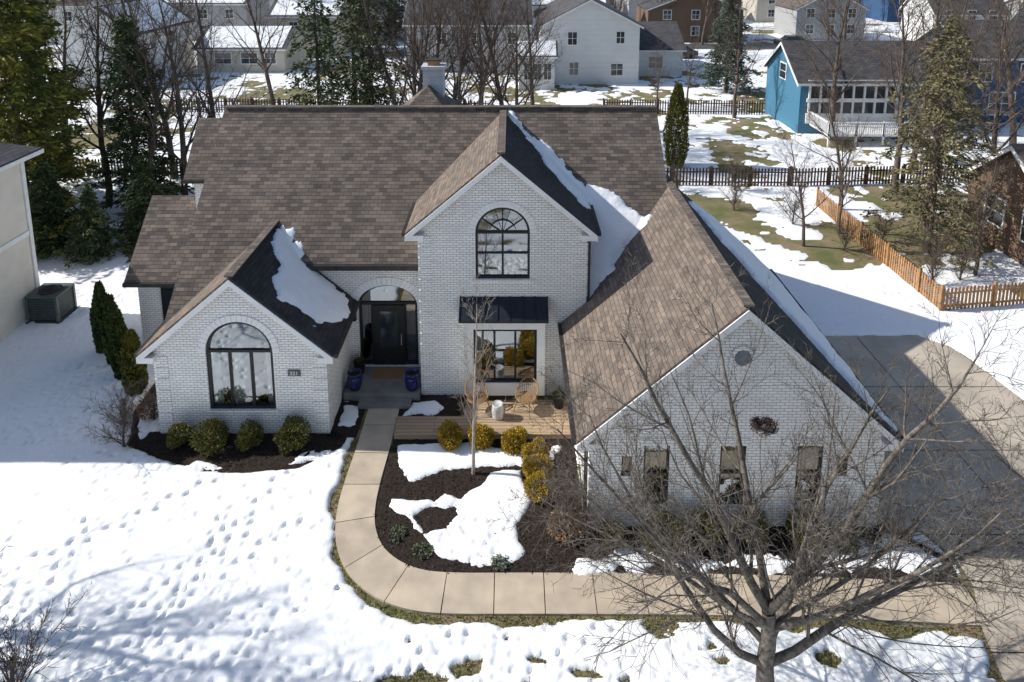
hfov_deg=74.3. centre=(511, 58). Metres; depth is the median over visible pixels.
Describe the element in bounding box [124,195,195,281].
side wing roof
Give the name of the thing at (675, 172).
twiggy shrub
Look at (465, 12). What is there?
roof
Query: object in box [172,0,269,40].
walls
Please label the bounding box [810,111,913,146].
raised deck
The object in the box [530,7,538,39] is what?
walls
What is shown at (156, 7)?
roof snow
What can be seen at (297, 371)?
number plaque
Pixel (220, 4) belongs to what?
trim
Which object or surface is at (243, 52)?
trim
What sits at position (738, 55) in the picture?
bare tree
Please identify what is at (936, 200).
twiggy shrub
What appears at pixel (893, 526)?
twiggy shrub
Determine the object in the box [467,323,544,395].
bay front
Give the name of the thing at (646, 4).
roof
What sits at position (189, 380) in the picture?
wing front
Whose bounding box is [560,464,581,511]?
twiggy shrub
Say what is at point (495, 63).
bare tree
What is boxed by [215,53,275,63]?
window glass
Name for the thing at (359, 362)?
potted plant
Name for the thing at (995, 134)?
bare tree
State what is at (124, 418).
twiggy shrub
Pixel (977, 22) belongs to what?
roof
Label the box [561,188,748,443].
garage wing roof
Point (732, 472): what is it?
garage window frame
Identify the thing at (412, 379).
blue planter pot
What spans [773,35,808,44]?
parked car
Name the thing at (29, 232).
corner boards
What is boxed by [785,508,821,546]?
boxwood shrub
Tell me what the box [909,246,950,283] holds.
twiggy shrub
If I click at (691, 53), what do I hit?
shrub
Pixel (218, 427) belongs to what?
boxwood shrub
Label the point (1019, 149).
roof
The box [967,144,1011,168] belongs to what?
roof
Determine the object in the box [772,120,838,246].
bare tree
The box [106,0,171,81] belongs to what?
bare tree
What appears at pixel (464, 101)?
roof vent pipes
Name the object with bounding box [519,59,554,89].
walls
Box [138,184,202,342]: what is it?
side wing walls
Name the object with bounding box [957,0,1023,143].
bare tree
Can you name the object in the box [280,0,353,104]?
spruce tree
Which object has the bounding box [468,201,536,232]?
gable arch
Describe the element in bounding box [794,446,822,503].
garage window frame
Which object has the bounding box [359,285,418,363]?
entry surround frame
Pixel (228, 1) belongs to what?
roof snow
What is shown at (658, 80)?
bare tree
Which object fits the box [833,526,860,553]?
boxwood shrub
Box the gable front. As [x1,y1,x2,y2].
[418,163,587,394]
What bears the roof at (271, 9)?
on the walls at (273, 20)
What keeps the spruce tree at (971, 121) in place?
on the ground at (828, 251)
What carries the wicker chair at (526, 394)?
on the wooden deck at (416, 427)
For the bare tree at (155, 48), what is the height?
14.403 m
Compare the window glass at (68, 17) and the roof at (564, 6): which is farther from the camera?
the window glass at (68, 17)
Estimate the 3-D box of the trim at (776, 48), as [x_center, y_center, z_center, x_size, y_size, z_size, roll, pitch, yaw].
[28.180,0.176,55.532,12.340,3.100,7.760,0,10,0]
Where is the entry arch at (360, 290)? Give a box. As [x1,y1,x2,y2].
[351,277,418,305]
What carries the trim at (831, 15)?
attached to the walls at (785, 20)
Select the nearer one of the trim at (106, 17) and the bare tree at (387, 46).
the bare tree at (387, 46)
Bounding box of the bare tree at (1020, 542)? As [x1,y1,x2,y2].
[917,327,1023,603]
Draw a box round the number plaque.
[287,370,300,375]
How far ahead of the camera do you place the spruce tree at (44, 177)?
32.34 m
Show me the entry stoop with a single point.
(383, 393)
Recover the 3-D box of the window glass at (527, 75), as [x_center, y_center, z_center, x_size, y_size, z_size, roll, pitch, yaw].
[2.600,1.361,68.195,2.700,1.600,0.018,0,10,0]
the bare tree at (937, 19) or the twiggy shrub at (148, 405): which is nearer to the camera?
the twiggy shrub at (148, 405)
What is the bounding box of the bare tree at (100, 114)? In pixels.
[9,0,156,205]
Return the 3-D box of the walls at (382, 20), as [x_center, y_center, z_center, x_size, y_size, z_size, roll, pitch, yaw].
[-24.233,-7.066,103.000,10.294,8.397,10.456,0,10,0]
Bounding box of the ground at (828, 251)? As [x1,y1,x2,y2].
[4,1,1023,681]
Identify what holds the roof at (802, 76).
on the walls at (786, 103)
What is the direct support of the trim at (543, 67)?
attached to the walls at (543, 86)
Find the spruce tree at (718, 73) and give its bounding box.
[691,0,763,92]
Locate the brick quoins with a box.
[153,235,884,525]
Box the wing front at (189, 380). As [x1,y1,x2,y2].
[153,287,328,432]
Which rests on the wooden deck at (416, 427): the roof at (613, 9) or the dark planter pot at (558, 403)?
the dark planter pot at (558, 403)
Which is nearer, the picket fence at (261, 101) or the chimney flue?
the chimney flue
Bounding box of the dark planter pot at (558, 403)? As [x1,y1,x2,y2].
[550,386,565,408]
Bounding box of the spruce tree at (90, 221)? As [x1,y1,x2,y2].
[51,183,130,270]
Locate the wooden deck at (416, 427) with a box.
[394,400,570,439]
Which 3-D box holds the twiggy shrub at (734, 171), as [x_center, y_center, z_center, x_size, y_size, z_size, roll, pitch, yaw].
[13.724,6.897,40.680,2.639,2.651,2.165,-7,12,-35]
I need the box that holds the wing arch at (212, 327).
[198,315,279,351]
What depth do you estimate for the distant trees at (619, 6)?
97.20 m
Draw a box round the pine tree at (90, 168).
[0,0,112,190]
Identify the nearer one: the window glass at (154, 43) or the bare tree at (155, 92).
the bare tree at (155, 92)
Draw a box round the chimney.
[421,63,446,96]
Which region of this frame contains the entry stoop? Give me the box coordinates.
[343,367,421,409]
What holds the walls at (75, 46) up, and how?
on the ground at (828, 251)
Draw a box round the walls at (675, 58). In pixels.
[638,52,682,75]
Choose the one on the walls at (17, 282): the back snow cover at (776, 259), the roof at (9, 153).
the roof at (9, 153)
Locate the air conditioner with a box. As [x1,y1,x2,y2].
[24,283,79,323]
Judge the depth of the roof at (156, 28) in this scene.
74.46 m
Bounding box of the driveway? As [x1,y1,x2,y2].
[825,336,1023,681]
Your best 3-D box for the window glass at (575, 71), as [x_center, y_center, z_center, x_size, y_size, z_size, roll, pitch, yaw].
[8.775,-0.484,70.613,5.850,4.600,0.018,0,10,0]
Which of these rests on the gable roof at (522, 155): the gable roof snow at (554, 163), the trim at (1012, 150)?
the gable roof snow at (554, 163)
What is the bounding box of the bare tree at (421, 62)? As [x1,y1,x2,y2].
[368,0,470,104]
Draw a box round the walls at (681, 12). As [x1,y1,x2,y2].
[636,0,743,41]
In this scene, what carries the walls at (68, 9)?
on the ground at (828, 251)
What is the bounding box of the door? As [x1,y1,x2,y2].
[372,305,405,364]
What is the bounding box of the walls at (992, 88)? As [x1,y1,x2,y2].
[918,26,1023,122]
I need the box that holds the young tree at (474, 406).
[446,273,507,474]
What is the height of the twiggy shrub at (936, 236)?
2.608 m
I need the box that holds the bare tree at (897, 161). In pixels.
[854,0,980,194]
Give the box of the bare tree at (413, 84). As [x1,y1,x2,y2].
[382,0,474,95]
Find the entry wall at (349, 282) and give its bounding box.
[319,271,420,367]
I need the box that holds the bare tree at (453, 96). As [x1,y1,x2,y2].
[406,0,514,100]
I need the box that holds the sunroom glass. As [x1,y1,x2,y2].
[807,86,895,112]
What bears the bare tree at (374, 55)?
on the ground at (828, 251)
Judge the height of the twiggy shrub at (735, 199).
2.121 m
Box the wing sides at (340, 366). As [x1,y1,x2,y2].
[328,329,350,419]
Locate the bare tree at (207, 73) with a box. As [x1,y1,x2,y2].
[157,0,280,144]
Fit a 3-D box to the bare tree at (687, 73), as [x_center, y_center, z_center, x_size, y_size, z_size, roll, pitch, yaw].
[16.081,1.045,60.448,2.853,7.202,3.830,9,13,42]
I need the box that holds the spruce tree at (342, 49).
[314,0,388,104]
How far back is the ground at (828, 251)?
35.41 m
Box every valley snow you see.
[280,225,304,258]
[585,184,651,296]
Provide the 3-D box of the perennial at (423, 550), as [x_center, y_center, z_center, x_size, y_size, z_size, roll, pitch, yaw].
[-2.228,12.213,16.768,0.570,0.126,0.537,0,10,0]
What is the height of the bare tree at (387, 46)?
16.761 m
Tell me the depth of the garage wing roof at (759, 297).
17.84 m
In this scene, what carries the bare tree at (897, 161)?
on the ground at (828, 251)
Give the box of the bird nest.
[749,415,779,438]
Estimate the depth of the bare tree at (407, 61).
47.27 m
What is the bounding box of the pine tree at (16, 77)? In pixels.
[0,0,98,237]
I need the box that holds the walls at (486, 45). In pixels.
[406,27,529,72]
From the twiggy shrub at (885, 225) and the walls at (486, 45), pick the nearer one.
the twiggy shrub at (885, 225)
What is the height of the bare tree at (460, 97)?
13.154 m
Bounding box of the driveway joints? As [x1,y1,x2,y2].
[857,337,1023,652]
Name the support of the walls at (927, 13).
on the ground at (828, 251)
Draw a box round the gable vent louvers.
[735,351,750,364]
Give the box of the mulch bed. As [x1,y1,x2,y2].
[128,383,959,582]
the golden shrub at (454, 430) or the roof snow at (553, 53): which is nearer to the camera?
the golden shrub at (454, 430)
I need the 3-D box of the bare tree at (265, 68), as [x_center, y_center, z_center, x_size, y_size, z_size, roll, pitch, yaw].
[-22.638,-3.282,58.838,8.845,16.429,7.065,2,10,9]
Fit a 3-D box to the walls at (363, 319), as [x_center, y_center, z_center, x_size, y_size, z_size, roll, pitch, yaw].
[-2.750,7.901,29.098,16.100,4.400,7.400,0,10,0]
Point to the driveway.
(881, 349)
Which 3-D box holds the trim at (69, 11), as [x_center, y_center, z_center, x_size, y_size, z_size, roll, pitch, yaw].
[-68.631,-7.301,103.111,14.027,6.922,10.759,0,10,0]
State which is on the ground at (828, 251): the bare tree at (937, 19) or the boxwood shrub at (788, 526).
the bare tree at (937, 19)
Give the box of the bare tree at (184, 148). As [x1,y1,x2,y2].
[99,0,243,194]
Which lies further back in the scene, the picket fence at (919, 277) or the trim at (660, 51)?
the trim at (660, 51)
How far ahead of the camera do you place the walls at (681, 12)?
100.00 m
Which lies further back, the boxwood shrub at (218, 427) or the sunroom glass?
the sunroom glass
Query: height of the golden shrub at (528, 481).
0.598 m
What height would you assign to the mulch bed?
0.137 m
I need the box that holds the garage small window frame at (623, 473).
[621,456,631,474]
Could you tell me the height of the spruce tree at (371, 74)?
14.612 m
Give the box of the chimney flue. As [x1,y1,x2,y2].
[428,61,439,65]
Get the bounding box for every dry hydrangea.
[135,393,157,420]
[526,450,586,545]
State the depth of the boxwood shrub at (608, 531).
16.83 m
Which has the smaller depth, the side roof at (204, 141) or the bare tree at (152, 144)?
the side roof at (204, 141)
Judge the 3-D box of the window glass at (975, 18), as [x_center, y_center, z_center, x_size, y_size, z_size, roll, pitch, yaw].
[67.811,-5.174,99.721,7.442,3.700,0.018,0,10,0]
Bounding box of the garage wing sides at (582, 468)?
[579,451,843,501]
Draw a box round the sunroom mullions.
[805,80,899,123]
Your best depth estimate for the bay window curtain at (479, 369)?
22.08 m
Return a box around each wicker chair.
[464,377,490,410]
[513,376,538,418]
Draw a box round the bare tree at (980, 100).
[884,0,1023,225]
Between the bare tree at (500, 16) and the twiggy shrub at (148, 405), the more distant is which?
the bare tree at (500, 16)
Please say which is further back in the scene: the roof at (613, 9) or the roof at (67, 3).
the roof at (67, 3)
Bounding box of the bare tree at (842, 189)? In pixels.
[819,116,882,233]
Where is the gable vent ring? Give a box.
[730,346,755,368]
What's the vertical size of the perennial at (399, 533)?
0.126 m
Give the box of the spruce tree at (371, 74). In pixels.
[338,0,418,104]
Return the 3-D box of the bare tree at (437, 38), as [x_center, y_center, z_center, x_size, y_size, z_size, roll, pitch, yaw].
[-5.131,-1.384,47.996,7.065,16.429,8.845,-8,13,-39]
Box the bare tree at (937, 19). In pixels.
[857,0,991,170]
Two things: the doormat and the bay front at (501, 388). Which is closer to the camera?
the bay front at (501, 388)
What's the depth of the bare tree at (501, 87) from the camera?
44.64 m
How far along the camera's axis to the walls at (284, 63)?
77.36 m
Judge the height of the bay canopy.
0.575 m
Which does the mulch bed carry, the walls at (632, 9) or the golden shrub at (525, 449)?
the golden shrub at (525, 449)
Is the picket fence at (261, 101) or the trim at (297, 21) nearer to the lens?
the picket fence at (261, 101)
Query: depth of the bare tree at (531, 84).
51.45 m
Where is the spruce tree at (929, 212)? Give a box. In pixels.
[851,20,1014,270]
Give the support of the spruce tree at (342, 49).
on the ground at (828, 251)
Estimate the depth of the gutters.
22.56 m
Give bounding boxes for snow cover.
[0,59,1023,284]
[0,284,1023,681]
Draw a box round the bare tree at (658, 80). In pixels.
[640,36,673,108]
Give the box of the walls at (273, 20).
[270,3,356,57]
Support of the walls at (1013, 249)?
on the ground at (828, 251)
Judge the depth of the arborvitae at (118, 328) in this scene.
23.03 m
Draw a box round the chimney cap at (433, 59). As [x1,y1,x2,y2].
[426,58,440,60]
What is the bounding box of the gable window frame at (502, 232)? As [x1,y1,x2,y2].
[475,207,529,277]
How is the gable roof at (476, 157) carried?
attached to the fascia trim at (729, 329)
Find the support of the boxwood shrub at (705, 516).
on the mulch bed
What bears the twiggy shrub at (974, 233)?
on the ground at (828, 251)
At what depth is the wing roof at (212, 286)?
20.52 m
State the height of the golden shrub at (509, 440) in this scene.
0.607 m
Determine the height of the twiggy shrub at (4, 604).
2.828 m
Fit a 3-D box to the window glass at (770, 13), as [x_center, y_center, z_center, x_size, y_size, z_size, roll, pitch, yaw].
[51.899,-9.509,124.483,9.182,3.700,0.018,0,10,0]
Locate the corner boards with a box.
[0,149,43,288]
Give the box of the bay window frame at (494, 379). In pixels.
[473,330,536,381]
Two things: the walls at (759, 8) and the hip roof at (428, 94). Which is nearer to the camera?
the hip roof at (428, 94)
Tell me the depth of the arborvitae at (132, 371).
22.27 m
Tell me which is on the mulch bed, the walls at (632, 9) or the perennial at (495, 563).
the perennial at (495, 563)
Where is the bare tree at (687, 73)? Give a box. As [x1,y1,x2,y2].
[674,33,706,105]
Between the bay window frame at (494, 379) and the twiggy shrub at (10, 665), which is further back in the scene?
the bay window frame at (494, 379)
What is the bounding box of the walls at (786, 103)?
[764,47,937,133]
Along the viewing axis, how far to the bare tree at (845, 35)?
60.74 m
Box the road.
[686,44,776,48]
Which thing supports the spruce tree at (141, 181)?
on the ground at (828, 251)
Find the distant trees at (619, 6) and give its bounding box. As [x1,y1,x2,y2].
[38,0,1023,49]
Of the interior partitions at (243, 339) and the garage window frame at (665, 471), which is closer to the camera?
the garage window frame at (665, 471)
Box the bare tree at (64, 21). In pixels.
[36,0,109,161]
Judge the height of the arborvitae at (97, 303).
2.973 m
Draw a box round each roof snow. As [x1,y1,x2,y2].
[99,0,187,30]
[164,0,244,2]
[197,26,291,47]
[270,0,342,14]
[271,228,350,326]
[507,109,590,208]
[518,41,555,55]
[532,0,605,4]
[688,201,897,430]
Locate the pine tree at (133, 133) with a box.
[73,13,194,212]
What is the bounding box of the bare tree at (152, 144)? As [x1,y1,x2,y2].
[77,0,206,202]
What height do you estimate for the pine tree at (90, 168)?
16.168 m
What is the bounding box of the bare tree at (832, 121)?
[781,64,877,204]
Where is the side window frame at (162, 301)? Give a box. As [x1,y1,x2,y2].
[160,288,173,319]
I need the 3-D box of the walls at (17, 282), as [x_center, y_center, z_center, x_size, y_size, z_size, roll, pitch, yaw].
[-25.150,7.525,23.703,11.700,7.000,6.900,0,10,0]
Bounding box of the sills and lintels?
[206,279,828,509]
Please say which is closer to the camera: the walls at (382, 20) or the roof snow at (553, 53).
the roof snow at (553, 53)
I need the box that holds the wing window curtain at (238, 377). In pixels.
[210,347,273,403]
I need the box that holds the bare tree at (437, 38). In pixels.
[380,0,477,84]
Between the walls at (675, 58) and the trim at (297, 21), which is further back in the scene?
the trim at (297, 21)
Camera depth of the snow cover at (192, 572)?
16.52 m
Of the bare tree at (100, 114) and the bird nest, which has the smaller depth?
the bird nest
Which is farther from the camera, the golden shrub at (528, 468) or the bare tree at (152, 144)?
the bare tree at (152, 144)
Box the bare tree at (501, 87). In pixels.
[426,0,546,104]
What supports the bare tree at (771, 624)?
on the ground at (828, 251)
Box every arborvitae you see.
[89,279,106,353]
[100,293,118,363]
[107,307,127,379]
[119,328,148,396]
[663,82,689,167]
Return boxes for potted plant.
[352,353,365,373]
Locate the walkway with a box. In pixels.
[335,408,989,626]
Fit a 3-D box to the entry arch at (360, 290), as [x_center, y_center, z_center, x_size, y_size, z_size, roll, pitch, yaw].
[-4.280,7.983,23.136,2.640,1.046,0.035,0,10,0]
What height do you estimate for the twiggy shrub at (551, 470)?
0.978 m
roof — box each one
[0,143,41,166]
[25,0,92,5]
[94,0,195,34]
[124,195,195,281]
[136,245,249,357]
[169,0,249,3]
[183,118,221,179]
[193,25,296,48]
[228,225,355,356]
[267,0,346,16]
[372,0,391,9]
[403,0,532,24]
[403,84,462,104]
[405,116,500,234]
[501,114,597,235]
[515,40,557,56]
[533,0,588,25]
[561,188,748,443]
[593,0,643,26]
[634,0,670,9]
[637,21,686,49]
[677,187,901,441]
[762,44,780,65]
[772,0,813,9]
[781,41,941,84]
[929,0,1009,14]
[943,20,1023,57]
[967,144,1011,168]
[1012,144,1023,164]
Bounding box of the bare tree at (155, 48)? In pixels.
[50,0,173,124]
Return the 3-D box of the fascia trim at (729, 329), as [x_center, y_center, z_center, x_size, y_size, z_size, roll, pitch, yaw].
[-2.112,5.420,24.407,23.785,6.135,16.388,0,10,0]
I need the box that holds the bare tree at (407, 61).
[376,0,476,96]
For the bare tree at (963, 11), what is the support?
on the ground at (828, 251)
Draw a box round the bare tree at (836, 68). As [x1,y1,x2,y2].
[785,0,888,138]
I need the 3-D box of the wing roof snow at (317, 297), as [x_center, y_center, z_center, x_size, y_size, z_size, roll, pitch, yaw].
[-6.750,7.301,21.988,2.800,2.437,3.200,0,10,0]
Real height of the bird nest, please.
0.235 m
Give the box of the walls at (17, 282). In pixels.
[0,164,35,341]
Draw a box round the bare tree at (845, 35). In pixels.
[770,0,897,40]
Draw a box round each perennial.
[388,524,407,543]
[411,542,432,558]
[490,553,511,570]
[864,540,881,551]
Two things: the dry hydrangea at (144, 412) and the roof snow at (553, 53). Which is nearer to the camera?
the dry hydrangea at (144, 412)
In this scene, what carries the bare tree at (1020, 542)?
on the ground at (828, 251)
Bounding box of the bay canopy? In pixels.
[458,296,548,322]
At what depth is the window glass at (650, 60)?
75.12 m
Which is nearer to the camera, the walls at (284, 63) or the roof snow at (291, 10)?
the walls at (284, 63)
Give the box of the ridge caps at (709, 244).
[224,105,754,306]
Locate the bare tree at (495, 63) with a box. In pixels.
[443,0,532,104]
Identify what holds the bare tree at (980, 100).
on the ground at (828, 251)
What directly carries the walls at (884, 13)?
on the ground at (828, 251)
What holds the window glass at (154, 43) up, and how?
attached to the trim at (106, 17)
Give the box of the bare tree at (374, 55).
[306,0,429,104]
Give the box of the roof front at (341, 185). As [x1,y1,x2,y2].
[164,108,667,329]
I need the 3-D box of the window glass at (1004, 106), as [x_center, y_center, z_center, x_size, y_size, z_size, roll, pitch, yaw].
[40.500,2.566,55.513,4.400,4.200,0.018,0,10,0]
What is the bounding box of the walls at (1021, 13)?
[1006,0,1023,19]
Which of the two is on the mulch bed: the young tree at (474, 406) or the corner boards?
the young tree at (474, 406)
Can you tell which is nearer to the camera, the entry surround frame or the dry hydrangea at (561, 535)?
the dry hydrangea at (561, 535)
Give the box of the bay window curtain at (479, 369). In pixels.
[476,331,481,376]
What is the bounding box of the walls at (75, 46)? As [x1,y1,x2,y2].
[60,10,194,87]
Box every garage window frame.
[642,446,669,503]
[718,446,745,503]
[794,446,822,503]
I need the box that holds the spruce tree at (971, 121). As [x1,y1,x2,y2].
[895,14,990,167]
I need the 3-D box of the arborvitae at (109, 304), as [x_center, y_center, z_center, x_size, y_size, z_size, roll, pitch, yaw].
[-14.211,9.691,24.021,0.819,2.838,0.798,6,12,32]
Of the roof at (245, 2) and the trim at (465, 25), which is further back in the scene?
the roof at (245, 2)
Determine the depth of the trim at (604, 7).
70.22 m
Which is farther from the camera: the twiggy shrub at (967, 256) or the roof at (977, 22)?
the roof at (977, 22)
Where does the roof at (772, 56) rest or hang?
on the walls at (786, 103)
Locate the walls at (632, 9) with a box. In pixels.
[621,0,640,20]
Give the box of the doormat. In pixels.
[372,368,403,378]
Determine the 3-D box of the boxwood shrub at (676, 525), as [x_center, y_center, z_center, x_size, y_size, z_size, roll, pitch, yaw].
[3.756,11.779,16.805,1.239,0.979,1.190,-1,10,-7]
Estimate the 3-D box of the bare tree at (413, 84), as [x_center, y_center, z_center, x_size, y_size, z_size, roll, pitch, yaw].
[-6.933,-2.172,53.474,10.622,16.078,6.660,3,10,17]
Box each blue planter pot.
[347,368,361,391]
[404,368,419,391]
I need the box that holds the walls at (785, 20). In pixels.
[773,0,865,39]
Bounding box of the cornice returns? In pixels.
[138,232,895,450]
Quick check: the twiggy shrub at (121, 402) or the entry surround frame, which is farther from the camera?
the entry surround frame
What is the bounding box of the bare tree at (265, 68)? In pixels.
[207,0,297,104]
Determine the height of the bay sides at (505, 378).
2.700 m
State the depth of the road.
96.48 m
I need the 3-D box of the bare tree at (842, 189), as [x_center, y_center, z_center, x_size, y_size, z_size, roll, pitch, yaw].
[16.994,5.999,34.446,2.990,6.400,2.673,-3,10,-17]
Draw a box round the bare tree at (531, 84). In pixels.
[485,0,569,104]
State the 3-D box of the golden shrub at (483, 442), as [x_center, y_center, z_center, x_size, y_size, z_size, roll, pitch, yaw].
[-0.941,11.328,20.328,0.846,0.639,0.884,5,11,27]
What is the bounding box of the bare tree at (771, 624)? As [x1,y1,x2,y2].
[486,245,1023,681]
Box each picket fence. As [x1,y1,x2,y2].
[70,157,180,175]
[171,97,487,111]
[603,98,765,114]
[665,163,968,186]
[816,187,1023,310]
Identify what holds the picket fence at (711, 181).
on the ground at (828, 251)
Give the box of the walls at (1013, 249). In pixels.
[964,151,1023,265]
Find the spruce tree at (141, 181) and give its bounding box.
[114,154,164,253]
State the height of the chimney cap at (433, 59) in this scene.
0.040 m
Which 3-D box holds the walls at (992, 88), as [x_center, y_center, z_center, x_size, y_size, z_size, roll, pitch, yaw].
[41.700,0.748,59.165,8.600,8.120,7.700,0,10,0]
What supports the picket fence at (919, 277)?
on the ground at (828, 251)
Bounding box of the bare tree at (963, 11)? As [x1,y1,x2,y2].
[900,0,992,111]
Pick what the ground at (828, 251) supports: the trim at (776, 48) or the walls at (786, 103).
the walls at (786, 103)
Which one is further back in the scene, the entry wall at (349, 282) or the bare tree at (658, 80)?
the bare tree at (658, 80)
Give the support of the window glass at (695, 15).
attached to the trim at (691, 13)
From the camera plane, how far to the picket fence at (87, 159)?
43.31 m
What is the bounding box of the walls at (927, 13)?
[900,0,1004,37]
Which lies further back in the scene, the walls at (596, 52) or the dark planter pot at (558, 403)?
the walls at (596, 52)
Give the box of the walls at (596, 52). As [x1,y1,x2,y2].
[536,2,639,83]
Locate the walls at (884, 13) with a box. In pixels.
[861,0,901,21]
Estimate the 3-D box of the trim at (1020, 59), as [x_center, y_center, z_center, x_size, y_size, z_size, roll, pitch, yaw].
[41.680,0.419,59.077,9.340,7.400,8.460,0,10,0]
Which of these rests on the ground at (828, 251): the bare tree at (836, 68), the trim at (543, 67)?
the bare tree at (836, 68)
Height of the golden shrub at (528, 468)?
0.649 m
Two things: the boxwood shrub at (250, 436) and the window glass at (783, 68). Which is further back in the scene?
the window glass at (783, 68)
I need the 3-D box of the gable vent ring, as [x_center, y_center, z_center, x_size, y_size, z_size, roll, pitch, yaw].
[5.690,7.379,16.652,0.620,0.620,0.040,0,10,0]
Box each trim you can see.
[56,6,84,20]
[62,8,173,73]
[124,157,903,451]
[185,4,246,18]
[191,49,285,63]
[266,17,335,28]
[402,5,531,44]
[518,57,557,79]
[540,0,643,75]
[639,50,686,67]
[646,0,746,35]
[761,42,922,86]
[796,0,869,33]
[900,0,1011,19]
[913,26,1023,114]
[958,146,1023,242]
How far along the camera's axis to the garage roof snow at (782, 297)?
20.62 m
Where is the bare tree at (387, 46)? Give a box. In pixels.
[327,0,414,102]
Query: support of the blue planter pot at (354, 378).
on the entry stoop
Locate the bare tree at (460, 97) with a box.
[410,0,502,104]
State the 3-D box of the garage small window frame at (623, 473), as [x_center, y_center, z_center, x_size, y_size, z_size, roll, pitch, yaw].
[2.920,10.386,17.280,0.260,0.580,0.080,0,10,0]
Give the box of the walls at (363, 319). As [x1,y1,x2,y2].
[362,298,363,337]
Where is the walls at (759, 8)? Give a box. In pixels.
[742,0,777,21]
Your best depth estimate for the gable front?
21.82 m
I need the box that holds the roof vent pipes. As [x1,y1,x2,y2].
[463,98,475,104]
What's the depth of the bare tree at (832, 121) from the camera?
37.38 m
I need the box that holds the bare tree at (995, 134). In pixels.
[953,0,1023,153]
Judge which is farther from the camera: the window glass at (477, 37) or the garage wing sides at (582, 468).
the window glass at (477, 37)
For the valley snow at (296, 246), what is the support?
on the wing roof at (255, 273)
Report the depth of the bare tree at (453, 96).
47.97 m
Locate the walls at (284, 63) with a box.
[196,29,305,72]
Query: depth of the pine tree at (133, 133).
36.10 m
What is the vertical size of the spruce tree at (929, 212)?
11.419 m
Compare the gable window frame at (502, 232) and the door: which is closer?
the gable window frame at (502, 232)
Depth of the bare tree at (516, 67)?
43.96 m
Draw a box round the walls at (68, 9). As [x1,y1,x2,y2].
[21,0,123,43]
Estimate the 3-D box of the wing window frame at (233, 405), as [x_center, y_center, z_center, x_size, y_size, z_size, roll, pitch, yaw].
[-8.220,9.291,20.489,2.020,2.930,0.080,0,10,0]
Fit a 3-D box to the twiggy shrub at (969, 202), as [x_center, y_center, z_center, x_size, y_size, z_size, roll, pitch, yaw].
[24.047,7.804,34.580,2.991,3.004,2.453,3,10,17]
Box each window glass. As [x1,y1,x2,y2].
[11,12,71,31]
[114,31,174,76]
[162,289,173,317]
[199,10,232,30]
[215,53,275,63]
[440,33,515,43]
[524,64,550,79]
[568,32,624,74]
[649,57,662,67]
[663,11,726,34]
[768,0,774,16]
[780,62,785,78]
[806,9,855,32]
[946,11,996,19]
[979,64,1023,113]
[985,195,1023,240]
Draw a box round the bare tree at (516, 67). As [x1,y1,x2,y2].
[469,0,563,104]
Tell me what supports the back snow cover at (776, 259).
on the ground at (828, 251)
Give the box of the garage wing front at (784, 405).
[589,319,884,526]
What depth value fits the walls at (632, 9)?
123.61 m
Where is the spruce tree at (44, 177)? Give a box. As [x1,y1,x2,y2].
[27,159,79,258]
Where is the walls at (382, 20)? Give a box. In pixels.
[356,4,392,43]
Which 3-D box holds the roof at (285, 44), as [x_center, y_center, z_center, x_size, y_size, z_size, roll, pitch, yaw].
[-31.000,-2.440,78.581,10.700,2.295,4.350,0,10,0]
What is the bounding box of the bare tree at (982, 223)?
[937,131,1017,274]
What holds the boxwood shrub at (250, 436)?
on the mulch bed
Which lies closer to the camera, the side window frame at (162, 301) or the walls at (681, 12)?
the side window frame at (162, 301)
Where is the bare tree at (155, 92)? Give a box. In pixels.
[46,0,216,179]
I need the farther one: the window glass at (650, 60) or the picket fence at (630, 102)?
the window glass at (650, 60)
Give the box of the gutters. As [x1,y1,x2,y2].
[122,180,903,517]
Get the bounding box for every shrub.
[0,544,15,665]
[0,583,91,681]
[78,382,141,447]
[81,376,149,431]
[137,381,158,419]
[165,421,193,448]
[187,417,228,458]
[234,418,263,451]
[273,413,311,455]
[437,418,463,451]
[467,423,494,450]
[500,425,527,454]
[520,436,549,463]
[520,453,554,477]
[523,469,555,503]
[540,457,564,489]
[557,486,623,556]
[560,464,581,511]
[600,520,625,548]
[641,508,687,556]
[665,158,688,186]
[683,45,698,58]
[691,507,723,549]
[714,175,751,210]
[716,153,760,192]
[735,507,770,546]
[770,187,809,224]
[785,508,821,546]
[832,215,871,254]
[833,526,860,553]
[859,502,924,555]
[871,207,908,247]
[901,217,965,267]
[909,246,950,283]
[912,185,961,218]
[946,206,996,260]
[948,233,993,280]
[955,191,982,232]
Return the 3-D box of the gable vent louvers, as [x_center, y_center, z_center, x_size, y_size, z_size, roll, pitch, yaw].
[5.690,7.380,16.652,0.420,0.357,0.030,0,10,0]
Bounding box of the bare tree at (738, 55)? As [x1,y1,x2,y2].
[705,0,771,117]
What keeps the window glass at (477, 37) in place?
attached to the trim at (465, 25)
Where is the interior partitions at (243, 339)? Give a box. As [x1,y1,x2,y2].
[210,286,533,403]
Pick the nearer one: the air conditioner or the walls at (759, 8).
the air conditioner
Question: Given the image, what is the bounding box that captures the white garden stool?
[492,400,503,420]
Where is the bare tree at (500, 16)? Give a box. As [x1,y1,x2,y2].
[447,0,557,104]
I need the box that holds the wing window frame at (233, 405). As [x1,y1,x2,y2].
[206,322,275,408]
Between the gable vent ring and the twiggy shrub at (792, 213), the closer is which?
the gable vent ring

